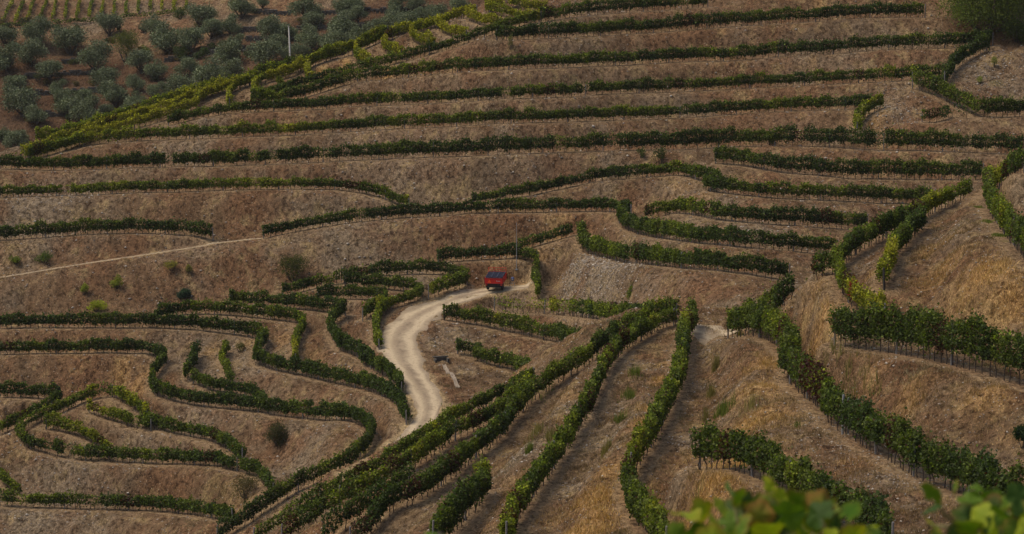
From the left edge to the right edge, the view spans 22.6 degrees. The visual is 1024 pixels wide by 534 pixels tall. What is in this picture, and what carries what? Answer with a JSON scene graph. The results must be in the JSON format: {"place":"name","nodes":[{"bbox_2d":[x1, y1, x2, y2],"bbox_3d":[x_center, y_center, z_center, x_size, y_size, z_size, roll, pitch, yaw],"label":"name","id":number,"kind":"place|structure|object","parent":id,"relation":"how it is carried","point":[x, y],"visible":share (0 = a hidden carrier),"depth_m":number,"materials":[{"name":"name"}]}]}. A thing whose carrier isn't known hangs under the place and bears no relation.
{"place":"outdoors","nodes":[
{"label":"outdoors","id":0,"kind":"place"},
{"bbox_2d":[376,282,532,440],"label":"dirt road","id":1,"kind":"structure","parent":0,"point":[402,331],"depth_m":235.16,"materials":[{"name":"beige soil"}]},
{"bbox_2d":[0,0,1023,533],"bbox_3d":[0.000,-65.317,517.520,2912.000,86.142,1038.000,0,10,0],"label":"hillside ground","id":2,"kind":"structure","parent":0,"point":[426,240],"depth_m":251.83,"materials":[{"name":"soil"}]},
{"bbox_2d":[0,39,24,71],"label":"olive tree","id":3,"kind":"object","parent":2,"relation":"on","point":[7,55],"visible":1,"depth_m":457.31,"materials":[{"name":"green plant"}]},
{"bbox_2d":[0,84,41,116],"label":"olive tree","id":4,"kind":"object","parent":2,"relation":"on","point":[20,98],"visible":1,"depth_m":442.76,"materials":[{"name":"green plant"}]},
{"bbox_2d":[0,379,62,431],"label":"vine row","id":5,"kind":"object","parent":2,"relation":"on","point":[52,395],"visible":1,"depth_m":236.21,"materials":[{"name":"green plant"}]},
{"bbox_2d":[14,36,49,66],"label":"olive tree","id":6,"kind":"object","parent":2,"relation":"on","point":[33,49],"visible":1,"depth_m":460.62,"materials":[{"name":"green plant"}]},
{"bbox_2d":[19,14,54,40],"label":"olive tree","id":7,"kind":"object","parent":2,"relation":"on","point":[35,29],"visible":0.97,"depth_m":467.35,"materials":[{"name":"green plant"}]},
{"bbox_2d":[34,59,62,80],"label":"olive tree","id":8,"kind":"object","parent":2,"relation":"on","point":[47,68],"visible":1,"depth_m":455.18,"materials":[{"name":"green plant"}]},
{"bbox_2d":[50,89,81,114],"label":"olive tree","id":9,"kind":"object","parent":2,"relation":"on","point":[63,105],"visible":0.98,"depth_m":443.31,"materials":[{"name":"green plant"}]},
{"bbox_2d":[49,23,88,55],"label":"olive tree","id":10,"kind":"object","parent":2,"relation":"on","point":[70,37],"visible":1,"depth_m":465.91,"materials":[{"name":"green plant"}]},
{"bbox_2d":[43,411,112,458],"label":"vine row","id":11,"kind":"object","parent":2,"relation":"on","point":[94,435],"visible":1,"depth_m":231.12,"materials":[{"name":"green plant"}]},
{"bbox_2d":[66,92,102,120],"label":"olive tree","id":12,"kind":"object","parent":2,"relation":"on","point":[85,110],"visible":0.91,"depth_m":439.83,"materials":[{"name":"green plant"}]},
{"bbox_2d":[76,38,114,71],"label":"olive tree","id":13,"kind":"object","parent":2,"relation":"on","point":[94,55],"visible":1,"depth_m":457.85,"materials":[{"name":"green plant"}]},
{"bbox_2d":[0,6,190,26],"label":"vine row","id":14,"kind":"object","parent":2,"relation":"on","point":[124,15],"visible":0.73,"depth_m":481.05,"materials":[{"name":"green plant"}]},
{"bbox_2d":[89,64,120,89],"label":"olive tree","id":15,"kind":"object","parent":2,"relation":"on","point":[102,75],"visible":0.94,"depth_m":451.06,"materials":[{"name":"green plant"}]},
{"bbox_2d":[0,216,213,240],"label":"vine row","id":16,"kind":"object","parent":2,"relation":"on","point":[112,224],"visible":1,"depth_m":262.36,"materials":[{"name":"green plant"}]},
{"bbox_2d":[92,10,124,36],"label":"olive tree","id":17,"kind":"object","parent":2,"relation":"on","point":[110,21],"visible":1,"depth_m":473.44,"materials":[{"name":"green plant"}]},
{"bbox_2d":[95,79,129,106],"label":"olive tree","id":18,"kind":"object","parent":2,"relation":"on","point":[113,94],"visible":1,"depth_m":444.54,"materials":[{"name":"green plant"}]},
{"bbox_2d":[0,487,235,519],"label":"vine row","id":19,"kind":"object","parent":2,"relation":"on","point":[194,505],"visible":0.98,"depth_m":220.53,"materials":[{"name":"green plant"}]},
{"bbox_2d":[86,398,151,430],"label":"vine row","id":20,"kind":"object","parent":2,"relation":"on","point":[114,413],"visible":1,"depth_m":231.08,"materials":[{"name":"green plant"}]},
{"bbox_2d":[20,75,228,155],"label":"vine row","id":21,"kind":"object","parent":2,"relation":"on","point":[167,103],"visible":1,"depth_m":283.11,"materials":[{"name":"green plant"}]},
{"bbox_2d":[109,29,140,61],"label":"bush","id":22,"kind":"object","parent":2,"relation":"on","point":[123,38],"visible":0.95,"depth_m":461.83,"materials":[{"name":"green plant"}]},
{"bbox_2d":[23,73,250,158],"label":"vine row","id":23,"kind":"object","parent":2,"relation":"on","point":[194,101],"visible":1,"depth_m":282.74,"materials":[{"name":"green plant"}]},
{"bbox_2d":[123,46,153,73],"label":"olive tree","id":24,"kind":"object","parent":2,"relation":"on","point":[137,57],"visible":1,"depth_m":453.72,"materials":[{"name":"green plant"}]},
{"bbox_2d":[14,379,275,493],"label":"vine row","id":25,"kind":"object","parent":2,"relation":"on","point":[220,457],"visible":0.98,"depth_m":226.65,"materials":[{"name":"green plant"}]},
{"bbox_2d":[148,18,184,54],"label":"olive tree","id":26,"kind":"object","parent":2,"relation":"on","point":[165,39],"visible":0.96,"depth_m":463.21,"materials":[{"name":"green plant"}]},
{"bbox_2d":[162,71,196,90],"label":"olive tree","id":27,"kind":"object","parent":2,"relation":"on","point":[176,80],"visible":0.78,"depth_m":440.25,"materials":[{"name":"green plant"}]},
{"bbox_2d":[112,381,247,456],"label":"vine row","id":28,"kind":"object","parent":2,"relation":"on","point":[228,440],"visible":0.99,"depth_m":226.90,"materials":[{"name":"green plant"}]},
{"bbox_2d":[0,335,376,533],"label":"vine row","id":29,"kind":"object","parent":2,"relation":"on","point":[367,420],"visible":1,"depth_m":225.08,"materials":[{"name":"green plant"}]},
{"bbox_2d":[177,26,204,52],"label":"olive tree","id":30,"kind":"object","parent":2,"relation":"on","point":[192,36],"visible":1,"depth_m":460.58,"materials":[{"name":"green plant"}]},
{"bbox_2d":[182,339,201,379],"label":"vine row","id":31,"kind":"object","parent":2,"relation":"on","point":[191,361],"visible":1,"depth_m":237.59,"materials":[{"name":"green plant"}]},
{"bbox_2d":[182,1,218,27],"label":"olive tree","id":32,"kind":"object","parent":2,"relation":"on","point":[199,14],"visible":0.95,"depth_m":470.84,"materials":[{"name":"green plant"}]},
{"bbox_2d":[0,175,409,203],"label":"vine row","id":33,"kind":"object","parent":2,"relation":"on","point":[386,192],"visible":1,"depth_m":268.80,"materials":[{"name":"green plant"}]},
{"bbox_2d":[0,309,412,424],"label":"vine row","id":34,"kind":"object","parent":2,"relation":"on","point":[387,388],"visible":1,"depth_m":243.90,"materials":[{"name":"green plant"}]},
{"bbox_2d":[188,53,224,82],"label":"olive tree","id":35,"kind":"object","parent":2,"relation":"on","point":[208,72],"visible":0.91,"depth_m":442.18,"materials":[{"name":"green plant"}]},
{"bbox_2d":[35,20,387,140],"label":"vine row","id":36,"kind":"object","parent":2,"relation":"on","point":[330,49],"visible":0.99,"depth_m":287.77,"materials":[{"name":"green plant"}]},
{"bbox_2d":[207,38,244,66],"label":"olive tree","id":37,"kind":"object","parent":2,"relation":"on","point":[229,50],"visible":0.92,"depth_m":449.17,"materials":[{"name":"green plant"}]},
{"bbox_2d":[216,339,235,381],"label":"vine row","id":38,"kind":"object","parent":2,"relation":"on","point":[225,362],"visible":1,"depth_m":237.32,"materials":[{"name":"green plant"}]},
{"bbox_2d":[190,367,268,412],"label":"vine row","id":39,"kind":"object","parent":2,"relation":"on","point":[205,380],"visible":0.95,"depth_m":232.63,"materials":[{"name":"green plant"}]},
{"bbox_2d":[154,297,306,358],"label":"vine row","id":40,"kind":"object","parent":2,"relation":"on","point":[278,310],"visible":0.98,"depth_m":247.34,"materials":[{"name":"green plant"}]},
{"bbox_2d":[214,56,246,79],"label":"olive tree","id":41,"kind":"object","parent":2,"relation":"on","point":[234,68],"visible":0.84,"depth_m":441.81,"materials":[{"name":"green plant"}]},
{"bbox_2d":[0,0,478,140],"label":"grove grass","id":42,"kind":"structure","parent":2,"relation":"on","point":[150,37],"depth_m":466.29,"materials":[{"name":"green plant"}]},
{"bbox_2d":[225,68,259,103],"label":"vine row","id":43,"kind":"object","parent":2,"relation":"on","point":[231,87],"visible":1,"depth_m":286.93,"materials":[{"name":"green plant"}]},
{"bbox_2d":[227,0,259,19],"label":"olive tree","id":44,"kind":"object","parent":2,"relation":"on","point":[244,6],"visible":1,"depth_m":470.73,"materials":[{"name":"green plant"}]},
{"bbox_2d":[228,473,259,501],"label":"bush","id":45,"kind":"object","parent":2,"relation":"on","point":[244,482],"visible":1,"depth_m":211.50,"materials":[{"name":"green plant"}]},
{"bbox_2d":[243,36,284,63],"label":"olive tree","id":46,"kind":"object","parent":2,"relation":"on","point":[263,50],"visible":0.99,"depth_m":442.24,"materials":[{"name":"green plant"}]},
{"bbox_2d":[258,14,286,40],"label":"olive tree","id":47,"kind":"object","parent":2,"relation":"on","point":[271,26],"visible":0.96,"depth_m":452.72,"materials":[{"name":"green plant"}]},
{"bbox_2d":[264,420,288,446],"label":"bush","id":48,"kind":"object","parent":2,"relation":"on","point":[275,435],"visible":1,"depth_m":220.70,"materials":[{"name":"green plant"}]},
{"bbox_2d":[251,55,304,94],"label":"vine row","id":49,"kind":"object","parent":2,"relation":"on","point":[271,73],"visible":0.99,"depth_m":288.22,"materials":[{"name":"green plant"}]},
{"bbox_2d":[228,286,340,311],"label":"vine row","id":50,"kind":"object","parent":2,"relation":"on","point":[305,300],"visible":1,"depth_m":248.05,"materials":[{"name":"green plant"}]},
{"bbox_2d":[275,251,310,280],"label":"bush","id":51,"kind":"object","parent":2,"relation":"on","point":[293,264],"visible":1,"depth_m":254.11,"materials":[{"name":"green plant"}]},
{"bbox_2d":[285,0,323,16],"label":"olive tree","id":52,"kind":"object","parent":2,"relation":"on","point":[308,5],"visible":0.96,"depth_m":462.43,"materials":[{"name":"green plant"}]},
{"bbox_2d":[294,23,320,51],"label":"olive tree","id":53,"kind":"object","parent":2,"relation":"on","point":[308,35],"visible":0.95,"depth_m":443.78,"materials":[{"name":"green plant"}]},
{"bbox_2d":[326,9,361,35],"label":"olive tree","id":54,"kind":"object","parent":2,"relation":"on","point":[339,21],"visible":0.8,"depth_m":443.82,"materials":[{"name":"green plant"}]},
{"bbox_2d":[316,281,388,320],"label":"vine row","id":55,"kind":"object","parent":2,"relation":"on","point":[368,307],"visible":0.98,"depth_m":247.62,"materials":[{"name":"green plant"}]},
{"bbox_2d":[325,295,404,389],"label":"vine row","id":56,"kind":"object","parent":2,"relation":"on","point":[366,354],"visible":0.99,"depth_m":234.01,"materials":[{"name":"green plant"}]},
{"bbox_2d":[321,461,415,533],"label":"vine row","id":57,"kind":"object","parent":2,"relation":"on","point":[362,498],"visible":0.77,"depth_m":149.74,"materials":[{"name":"green plant"}]},
{"bbox_2d":[353,29,383,64],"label":"vine row","id":58,"kind":"object","parent":2,"relation":"on","point":[359,52],"visible":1,"depth_m":290.53,"materials":[{"name":"green plant"}]},
{"bbox_2d":[281,257,470,298],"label":"vine row","id":59,"kind":"object","parent":2,"relation":"on","point":[461,274],"visible":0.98,"depth_m":251.37,"materials":[{"name":"green plant"}]},
{"bbox_2d":[342,269,424,349],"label":"vine row","id":60,"kind":"object","parent":2,"relation":"on","point":[383,304],"visible":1,"depth_m":247.08,"materials":[{"name":"green plant"}]},
{"bbox_2d":[253,367,534,533],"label":"vine row","id":61,"kind":"object","parent":2,"relation":"on","point":[485,399],"visible":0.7,"depth_m":164.22,"materials":[{"name":"green plant"}]},
{"bbox_2d":[259,8,536,99],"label":"vine row","id":62,"kind":"object","parent":2,"relation":"on","point":[409,53],"visible":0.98,"depth_m":286.00,"materials":[{"name":"green plant"}]},
{"bbox_2d":[279,371,531,533],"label":"vine row","id":63,"kind":"object","parent":2,"relation":"on","point":[430,441],"visible":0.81,"depth_m":157.95,"materials":[{"name":"green plant"}]},
{"bbox_2d":[380,15,436,54],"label":"vine row","id":64,"kind":"object","parent":2,"relation":"on","point":[387,34],"visible":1,"depth_m":291.43,"materials":[{"name":"green plant"}]},
{"bbox_2d":[409,2,476,45],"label":"vine row","id":65,"kind":"object","parent":2,"relation":"on","point":[424,37],"visible":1,"depth_m":290.51,"materials":[{"name":"green plant"}]},
{"bbox_2d":[261,195,631,238],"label":"vine row","id":66,"kind":"object","parent":2,"relation":"on","point":[415,208],"visible":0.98,"depth_m":259.94,"materials":[{"name":"green plant"}]},
{"bbox_2d":[27,93,872,157],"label":"vine row","id":67,"kind":"object","parent":2,"relation":"on","point":[645,110],"visible":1,"depth_m":272.02,"materials":[{"name":"green plant"}]},
{"bbox_2d":[435,9,470,37],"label":"vine row","id":68,"kind":"object","parent":2,"relation":"on","point":[447,28],"visible":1,"depth_m":288.22,"materials":[{"name":"green plant"}]},
{"bbox_2d":[428,454,493,533],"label":"vine row","id":69,"kind":"object","parent":2,"relation":"on","point":[462,497],"visible":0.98,"depth_m":135.25,"materials":[{"name":"green plant"}]},
{"bbox_2d":[436,242,536,262],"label":"vine row","id":70,"kind":"object","parent":2,"relation":"on","point":[458,253],"visible":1,"depth_m":253.55,"materials":[{"name":"green plant"}]},
{"bbox_2d":[455,337,531,369],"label":"vine row","id":71,"kind":"object","parent":2,"relation":"on","point":[478,351],"visible":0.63,"depth_m":229.83,"materials":[{"name":"green plant"}]},
{"bbox_2d":[0,122,1023,169],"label":"vine row","id":72,"kind":"object","parent":2,"relation":"on","point":[403,146],"visible":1,"depth_m":265.92,"materials":[{"name":"green plant"}]},
{"bbox_2d":[0,0,1023,533],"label":"loose stones","id":73,"kind":"object","parent":2,"relation":"on","point":[566,292],"visible":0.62,"depth_m":238.95,"materials":[{"name":"stone"}]},
{"bbox_2d":[442,302,581,342],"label":"vine row","id":74,"kind":"object","parent":2,"relation":"on","point":[560,330],"visible":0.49,"depth_m":239.76,"materials":[{"name":"green plant"}]},
{"bbox_2d":[484,0,540,22],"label":"vine row","id":75,"kind":"object","parent":2,"relation":"on","point":[491,4],"visible":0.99,"depth_m":288.02,"materials":[{"name":"green plant"}]},
{"bbox_2d":[349,295,682,533],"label":"vine row","id":76,"kind":"object","parent":2,"relation":"on","point":[448,463],"visible":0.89,"depth_m":157.69,"materials":[{"name":"green plant"}]},
{"bbox_2d":[518,222,573,246],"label":"vine row","id":77,"kind":"object","parent":2,"relation":"on","point":[547,235],"visible":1,"depth_m":253.98,"materials":[{"name":"green plant"}]},
{"bbox_2d":[167,61,944,125],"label":"vine row","id":78,"kind":"object","parent":2,"relation":"on","point":[462,94],"visible":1,"depth_m":275.75,"materials":[{"name":"green plant"}]},
{"bbox_2d":[494,292,677,318],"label":"vine row","id":79,"kind":"object","parent":2,"relation":"on","point":[599,309],"visible":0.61,"depth_m":231.88,"materials":[{"name":"green plant"}]},
{"bbox_2d":[497,305,677,533],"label":"vine row","id":80,"kind":"object","parent":2,"relation":"on","point":[518,498],"visible":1,"depth_m":146.97,"materials":[{"name":"green plant"}]},
{"bbox_2d":[250,24,992,100],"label":"vine row","id":81,"kind":"object","parent":2,"relation":"on","point":[558,58],"visible":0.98,"depth_m":279.77,"materials":[{"name":"green plant"}]},
{"bbox_2d":[538,0,707,21],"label":"vine row","id":82,"kind":"object","parent":2,"relation":"on","point":[547,11],"visible":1,"depth_m":289.05,"materials":[{"name":"green plant"}]},
{"bbox_2d":[618,296,700,533],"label":"vine row","id":83,"kind":"object","parent":2,"relation":"on","point":[641,506],"visible":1,"depth_m":137.27,"materials":[{"name":"green plant"}]},
{"bbox_2d":[357,205,1006,505],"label":"green weeds","id":84,"kind":"object","parent":2,"relation":"on","point":[723,408],"visible":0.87,"depth_m":145.92,"materials":[{"name":"green plant"}]},
{"bbox_2d":[575,218,789,278],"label":"vine row","id":85,"kind":"object","parent":2,"relation":"on","point":[640,251],"visible":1,"depth_m":225.43,"materials":[{"name":"green plant"}]},
{"bbox_2d":[471,160,935,203],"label":"vine row","id":86,"kind":"object","parent":2,"relation":"on","point":[712,180],"visible":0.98,"depth_m":251.08,"materials":[{"name":"green plant"}]},
{"bbox_2d":[494,0,925,39],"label":"vine row","id":87,"kind":"object","parent":2,"relation":"on","point":[865,9],"visible":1,"depth_m":284.39,"materials":[{"name":"green plant"}]},
{"bbox_2d":[616,203,838,253],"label":"vine row","id":88,"kind":"object","parent":2,"relation":"on","point":[654,226],"visible":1,"depth_m":230.03,"materials":[{"name":"green plant"}]},
{"bbox_2d":[643,196,867,228],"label":"vine row","id":89,"kind":"object","parent":2,"relation":"on","point":[682,203],"visible":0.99,"depth_m":238.07,"materials":[{"name":"green plant"}]},
{"bbox_2d":[666,475,880,533],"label":"grapevine","id":90,"kind":"object","parent":2,"relation":"on","point":[794,511],"visible":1,"depth_m":9.91,"materials":[{"name":"green plant"}]},
{"bbox_2d":[757,270,795,310],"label":"vine row","id":91,"kind":"object","parent":2,"relation":"on","point":[774,292],"visible":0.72,"depth_m":164.74,"materials":[{"name":"green plant"}]},
{"bbox_2d":[688,419,894,533],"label":"vine row","id":92,"kind":"object","parent":2,"relation":"on","point":[794,474],"visible":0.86,"depth_m":115.88,"materials":[{"name":"green plant"}]},
{"bbox_2d":[713,144,983,179],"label":"vine row","id":93,"kind":"object","parent":2,"relation":"on","point":[733,154],"visible":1,"depth_m":252.01,"materials":[{"name":"green plant"}]},
{"bbox_2d":[830,243,887,327],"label":"vine row","id":94,"kind":"object","parent":2,"relation":"on","point":[852,289],"visible":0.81,"depth_m":151.13,"materials":[{"name":"green plant"}]},
{"bbox_2d":[852,92,883,131],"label":"vine row","id":95,"kind":"object","parent":2,"relation":"on","point":[872,103],"visible":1,"depth_m":263.53,"materials":[{"name":"green plant"}]},
{"bbox_2d":[725,293,1023,495],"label":"vine row","id":96,"kind":"object","parent":2,"relation":"on","point":[905,439],"visible":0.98,"depth_m":124.31,"materials":[{"name":"green plant"}]},
{"bbox_2d":[810,177,973,279],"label":"vine row","id":97,"kind":"object","parent":2,"relation":"on","point":[855,238],"visible":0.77,"depth_m":167.84,"materials":[{"name":"green plant"}]},
{"bbox_2d":[874,201,928,289],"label":"vine row","id":98,"kind":"object","parent":2,"relation":"on","point":[900,237],"visible":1,"depth_m":160.07,"materials":[{"name":"green plant"}]},
{"bbox_2d":[826,297,1023,384],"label":"vine row","id":99,"kind":"object","parent":2,"relation":"on","point":[901,329],"visible":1,"depth_m":135.74,"materials":[{"name":"green plant"}]},
{"bbox_2d":[921,102,972,122],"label":"vine row","id":100,"kind":"object","parent":2,"relation":"on","point":[932,116],"visible":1,"depth_m":260.16,"materials":[{"name":"green plant"}]},
{"bbox_2d":[941,32,990,81],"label":"vine row","id":101,"kind":"object","parent":2,"relation":"on","point":[962,52],"visible":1,"depth_m":272.21,"materials":[{"name":"green plant"}]},
{"bbox_2d":[909,64,1023,116],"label":"vine row","id":102,"kind":"object","parent":2,"relation":"on","point":[942,86],"visible":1,"depth_m":262.09,"materials":[{"name":"green plant"}]},
{"bbox_2d":[920,480,1023,533],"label":"grapevine","id":103,"kind":"object","parent":2,"relation":"on","point":[992,511],"visible":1,"depth_m":9.89,"materials":[{"name":"green plant"}]},
{"bbox_2d":[926,0,1023,40],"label":"tree","id":104,"kind":"object","parent":2,"relation":"on","point":[984,7],"visible":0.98,"depth_m":277.70,"materials":[{"name":"green plant"}]},
{"bbox_2d":[980,163,1023,257],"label":"vine row","id":105,"kind":"object","parent":2,"relation":"on","point":[1009,220],"visible":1,"depth_m":154.06,"materials":[{"name":"green plant"}]},
{"bbox_2d":[983,141,1023,188],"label":"vine row","id":106,"kind":"object","parent":2,"relation":"on","point":[1013,161],"visible":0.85,"depth_m":174.74,"materials":[{"name":"green plant"}]},
{"bbox_2d":[672,324,736,345],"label":"side track","id":107,"kind":"structure","parent":0,"point":[699,331],"depth_m":178.14,"materials":[{"name":"beige soil"}]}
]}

